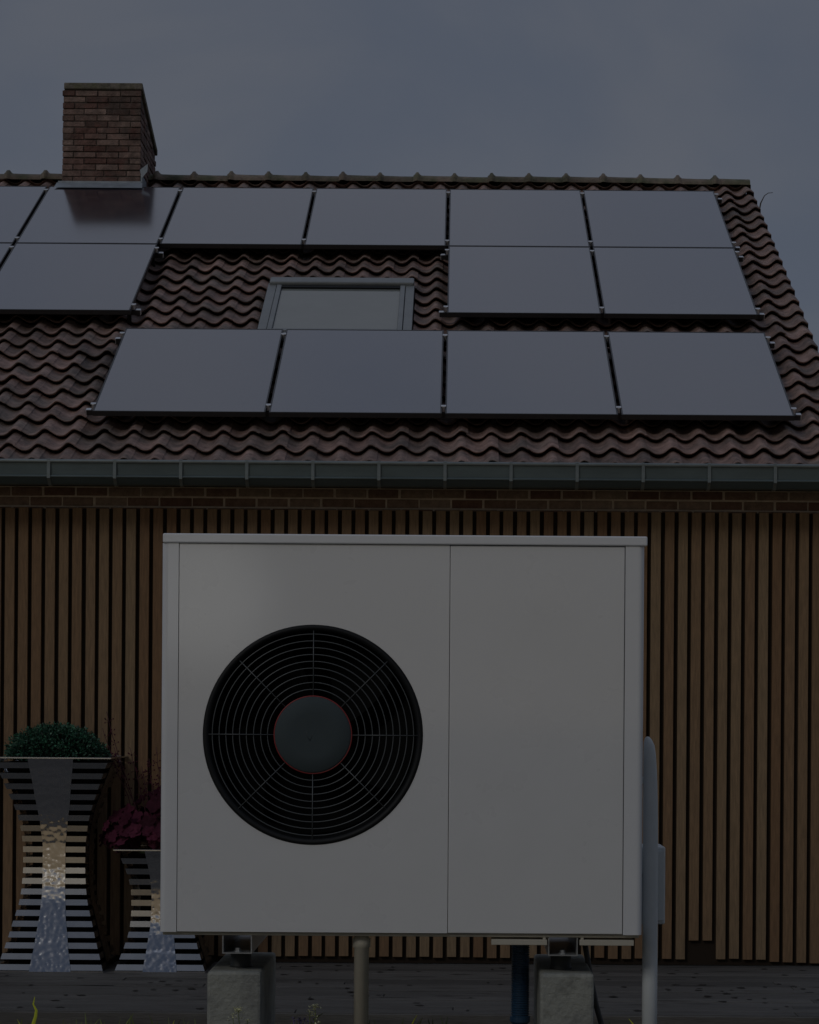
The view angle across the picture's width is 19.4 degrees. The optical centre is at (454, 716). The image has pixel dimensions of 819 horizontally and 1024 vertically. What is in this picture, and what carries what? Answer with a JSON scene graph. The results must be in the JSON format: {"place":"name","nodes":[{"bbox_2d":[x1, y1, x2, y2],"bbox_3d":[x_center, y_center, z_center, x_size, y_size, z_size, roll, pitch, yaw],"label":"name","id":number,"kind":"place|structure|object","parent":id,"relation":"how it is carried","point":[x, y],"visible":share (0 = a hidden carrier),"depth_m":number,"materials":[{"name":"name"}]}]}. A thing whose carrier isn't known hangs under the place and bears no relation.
{"place":"outdoors","nodes":[
{"label":"outdoors","id":0,"kind":"place"},
{"bbox_2d":[0,1013,674,1023],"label":"grass","id":1,"kind":"structure","parent":0,"point":[129,1021],"depth_m":6.40,"materials":[{"name":"green plant"}]},
{"bbox_2d":[0,960,818,966],"bbox_3d":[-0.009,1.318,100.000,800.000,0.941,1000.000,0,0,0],"label":"ground","id":2,"kind":"structure","parent":0,"point":[530,964],"depth_m":17.28,"materials":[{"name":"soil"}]},
{"bbox_2d":[32,997,37,1023],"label":"grass shoot","id":3,"kind":"object","parent":2,"relation":"on","point":[35,1017],"depth_m":5.70,"materials":[{"name":"green plant"}]},
{"bbox_2d":[227,1006,252,1023],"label":"flowering weed","id":4,"kind":"object","parent":2,"relation":"on","point":[240,1009],"visible":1,"depth_m":5.38,"materials":[{"name":"green plant"}]},
{"bbox_2d":[207,952,275,1023],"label":"concrete block","id":5,"kind":"structure","parent":2,"relation":"on","point":[251,991],"depth_m":5.45,"materials":[{"name":"grey concrete"}]},
{"bbox_2d":[230,954,251,966],"bbox_3d":[-0.498,0.561,5.565,0.052,0.039,0.052,0,0,0],"label":"rubber foot","id":6,"kind":"object","parent":5,"relation":"on","point":[240,960],"visible":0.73,"depth_m":5.54},
{"bbox_2d":[222,935,266,953],"bbox_3d":[-0.498,0.521,5.684,0.068,0.041,0.443,0,0,0],"label":"support channel","id":7,"kind":"object","parent":5,"relation":"on","point":[240,944],"visible":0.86,"depth_m":5.58,"materials":[{"name":"silver metal"}]},
{"bbox_2d":[291,1016,314,1023],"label":"mauve wildflower","id":8,"kind":"object","parent":2,"relation":"on","point":[293,1018],"visible":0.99,"depth_m":5.51,"materials":[{"name":"purple plant"}]},
{"bbox_2d":[307,1003,322,1023],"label":"flowering weed","id":9,"kind":"object","parent":2,"relation":"on","point":[316,1017],"visible":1,"depth_m":5.46,"materials":[{"name":"green plant"}]},
{"bbox_2d":[0,961,818,1023],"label":"deck","id":10,"kind":"structure","parent":2,"relation":"on","point":[465,993],"depth_m":13.40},
{"bbox_2d":[0,755,127,972],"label":"steel planter","id":11,"kind":"object","parent":10,"relation":"on","point":[58,926],"visible":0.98,"depth_m":14.52,"materials":[{"name":"silver metal"}]},
{"bbox_2d":[4,721,111,760],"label":"boxwood dome","id":12,"kind":"structure","parent":11,"relation":"in","point":[51,740],"depth_m":14.58,"materials":[{"name":"green plant"}]},
{"bbox_2d":[113,845,213,972],"bbox_3d":[-1.783,1.176,14.720,0.570,0.745,0.570,0,0,0],"label":"steel planter","id":13,"kind":"object","parent":10,"relation":"on","point":[150,947],"visible":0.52,"depth_m":14.51,"materials":[{"name":"silver metal"}]},
{"bbox_2d":[99,711,160,853],"bbox_3d":[-1.741,0.404,14.737,0.918,0.868,0.699,0,0,0],"label":"purple heuchera","id":14,"kind":"object","parent":13,"relation":"on","point":[133,827],"visible":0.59,"depth_m":14.58,"materials":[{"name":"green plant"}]},
{"bbox_2d":[0,83,818,965],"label":"house","id":15,"kind":"structure","parent":10,"relation":"on","point":[722,517],"depth_m":15.13,"materials":[{"name":"ceramic"}]},
{"bbox_2d":[48,309,140,325],"bbox_3d":[-3.661,-2.922,17.455,2.738,0.135,0.089,0,0,0],"label":"mounting rail","id":16,"kind":"object","parent":15,"relation":"attached to","point":[133,312],"visible":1,"depth_m":17.43,"materials":[{"name":"silver metal"}]},
{"bbox_2d":[0,243,13,267],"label":"solar panel","id":17,"kind":"object","parent":16,"relation":"attached to","point":[5,249],"visible":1,"depth_m":18.65,"materials":[{"name":"black glass"}]},
{"bbox_2d":[0,243,158,314],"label":"solar panel","id":18,"kind":"object","parent":16,"relation":"attached to","point":[76,278],"visible":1,"depth_m":18.01,"materials":[{"name":"black glass"}]},
{"bbox_2d":[151,252,163,266],"bbox_3d":[-3.656,-3.592,18.764,2.738,0.135,0.089,0,0,0],"label":"mounting rail","id":19,"kind":"object","parent":15,"relation":"attached to","point":[159,255],"visible":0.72,"depth_m":18.74,"materials":[{"name":"silver metal"}]},
{"bbox_2d":[257,277,414,346],"bbox_3d":[-0.863,-2.968,17.631,1.107,0.746,1.241,0,0,0],"label":"roof window","id":20,"kind":"structure","parent":15,"relation":"in","point":[289,302],"depth_m":17.69,"materials":[{"name":"grey glass"}]},
{"bbox_2d":[40,195,721,212],"bbox_3d":[-1.377,-4.364,20.306,7.286,0.135,0.089,0,0,0],"label":"mounting rail","id":21,"kind":"object","parent":15,"relation":"attached to","point":[719,200],"visible":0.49,"depth_m":20.28,"materials":[{"name":"silver metal"}]},
{"bbox_2d":[86,408,801,426],"bbox_3d":[-0.074,-1.925,15.555,4.648,0.135,0.089,0,0,0],"label":"mounting rail","id":22,"kind":"object","parent":15,"relation":"attached to","point":[493,421],"visible":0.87,"depth_m":15.53,"materials":[{"name":"silver metal"}]},
{"bbox_2d":[91,328,285,416],"bbox_3d":[-1.777,-2.347,16.169,1.170,0.042,1.722,0,27,0],"label":"solar panel","id":23,"kind":"object","parent":22,"relation":"attached to","point":[189,372],"visible":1,"depth_m":16.07,"materials":[{"name":"black glass"}]},
{"bbox_2d":[269,329,447,417],"bbox_3d":[-0.626,-2.339,16.169,1.142,0.042,1.722,0,27,0],"label":"solar panel","id":24,"kind":"object","parent":22,"relation":"attached to","point":[333,373],"visible":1,"depth_m":16.07,"materials":[{"name":"black glass"}]},
{"bbox_2d":[445,330,620,419],"bbox_3d":[0.511,-2.331,16.169,1.142,0.042,1.722,0,27,0],"label":"solar panel","id":25,"kind":"object","parent":22,"relation":"attached to","point":[528,375],"visible":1,"depth_m":16.07,"materials":[{"name":"black glass"}]},
{"bbox_2d":[607,331,796,420],"bbox_3d":[1.648,-2.323,16.169,1.142,0.042,1.722,0,27,0],"label":"solar panel","id":26,"kind":"object","parent":22,"relation":"on","point":[696,375],"visible":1,"depth_m":16.07,"materials":[{"name":"black glass"}]},
{"bbox_2d":[115,337,774,348],"bbox_3d":[-0.070,-2.595,16.864,4.648,0.135,0.089,0,0,0],"label":"mounting rail","id":27,"kind":"object","parent":15,"relation":"attached to","point":[118,341],"visible":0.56,"depth_m":16.83,"materials":[{"name":"silver metal"}]},
{"bbox_2d":[158,243,739,258],"bbox_3d":[-1.381,-3.695,18.997,7.286,0.135,0.089,0,0,0],"label":"mounting rail","id":28,"kind":"object","parent":15,"relation":"attached to","point":[736,248],"visible":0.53,"depth_m":18.97,"materials":[{"name":"silver metal"}]},
{"bbox_2d":[0,186,47,245],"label":"solar panel","id":29,"kind":"object","parent":28,"relation":"attached to","point":[19,205],"visible":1,"depth_m":19.77,"materials":[{"name":"black glass"}]},
{"bbox_2d":[16,186,181,246],"bbox_3d":[-2.888,-4.115,19.611,1.142,0.041,1.722,0,27,0],"label":"solar panel","id":30,"kind":"object","parent":28,"relation":"attached to","point":[142,215],"visible":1,"depth_m":19.55,"materials":[{"name":"black glass"}]},
{"bbox_2d":[160,187,315,248],"bbox_3d":[-1.751,-4.107,19.611,1.142,0.041,1.722,0,27,0],"label":"solar panel","id":31,"kind":"object","parent":28,"relation":"attached to","point":[227,217],"visible":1,"depth_m":19.51,"materials":[{"name":"black glass"}]},
{"bbox_2d":[304,188,449,249],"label":"solar panel","id":32,"kind":"object","parent":28,"relation":"attached to","point":[368,218],"visible":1,"depth_m":19.51,"materials":[{"name":"black glass"}]},
{"bbox_2d":[449,189,592,246],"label":"solar panel","id":33,"kind":"object","parent":28,"relation":"attached to","point":[512,217],"visible":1,"depth_m":19.56,"materials":[{"name":"black glass"}]},
{"bbox_2d":[583,190,735,249],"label":"solar panel","id":34,"kind":"object","parent":28,"relation":"attached to","point":[652,218],"visible":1,"depth_m":19.56,"materials":[{"name":"black glass"}]},
{"bbox_2d":[441,254,743,261],"bbox_3d":[1.074,-3.558,18.764,2.374,0.135,0.089,0,0,0],"label":"mounting rail","id":35,"kind":"object","parent":15,"relation":"attached to","point":[445,257],"visible":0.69,"depth_m":18.73,"materials":[{"name":"silver metal"}]},
{"bbox_2d":[439,311,764,324],"bbox_3d":[1.069,-2.889,17.455,2.374,0.135,0.089,0,0,0],"label":"mounting rail","id":36,"kind":"object","parent":15,"relation":"attached to","point":[444,314],"visible":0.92,"depth_m":17.43,"materials":[{"name":"silver metal"}]},
{"bbox_2d":[444,246,603,317],"bbox_3d":[0.504,-3.302,18.069,1.170,0.041,1.722,0,27,0],"label":"solar panel","id":37,"kind":"object","parent":36,"relation":"attached to","point":[522,281],"visible":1,"depth_m":17.97,"materials":[{"name":"black glass"}]},
{"bbox_2d":[593,247,759,318],"bbox_3d":[1.655,-3.294,18.069,1.142,0.041,1.722,0,27,0],"label":"solar panel","id":38,"kind":"object","parent":36,"relation":"attached to","point":[671,283],"visible":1,"depth_m":17.97,"materials":[{"name":"black glass"}]},
{"bbox_2d":[533,954,593,1023],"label":"concrete block","id":39,"kind":"structure","parent":2,"relation":"on","point":[563,996],"depth_m":5.45,"materials":[{"name":"grey concrete"}]},
{"bbox_2d":[541,937,577,955],"bbox_3d":[0.247,0.526,5.684,0.068,0.041,0.443,0,0,0],"label":"support channel","id":40,"kind":"object","parent":39,"relation":"on","point":[557,946],"visible":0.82,"depth_m":5.60,"materials":[{"name":"silver metal"}]},
{"bbox_2d":[160,533,646,945],"bbox_3d":[-0.118,0.052,5.678,1.107,0.934,0.465,0,0,0],"label":"heat pump","id":41,"kind":"object","parent":40,"relation":"on","point":[408,735],"visible":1,"depth_m":5.45,"materials":[{"name":"white paint"}]},
{"bbox_2d":[353,936,370,1023],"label":"drain pipe","id":42,"kind":"object","parent":41,"relation":"attached to","point":[361,945],"visible":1,"depth_m":5.49,"materials":[{"name":"plastic"}]},
{"bbox_2d":[510,945,529,1023],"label":"corrugated hose","id":43,"kind":"object","parent":41,"relation":"attached to","point":[520,964],"visible":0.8,"depth_m":5.63,"materials":[{"name":"blue plastic"}]},
{"bbox_2d":[582,945,603,1023],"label":"power cable","id":44,"kind":"object","parent":41,"relation":"attached to","point":[596,1003],"visible":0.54,"depth_m":5.70,"materials":[{"name":"black rubber"}]},
{"bbox_2d":[642,737,657,1023],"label":"pipe duct","id":45,"kind":"object","parent":41,"relation":"attached to","point":[650,908],"visible":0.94,"depth_m":5.54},
{"bbox_2d":[642,844,664,923],"bbox_3d":[0.459,0.396,5.671,0.069,0.182,0.138,0,0,0],"label":"junction box","id":46,"kind":"object","parent":41,"relation":"attached to","point":[661,884],"visible":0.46,"depth_m":5.60,"materials":[{"name":"grey plastic"}]},
{"bbox_2d":[550,956,571,969],"bbox_3d":[0.246,0.567,5.565,0.052,0.039,0.052,0,0,0],"label":"rubber foot","id":47,"kind":"object","parent":39,"relation":"on","point":[560,963],"visible":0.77,"depth_m":5.54},
{"bbox_2d":[0,0,818,352],"label":"sky","id":48,"kind":"structure","parent":0,"point":[688,89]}
]}

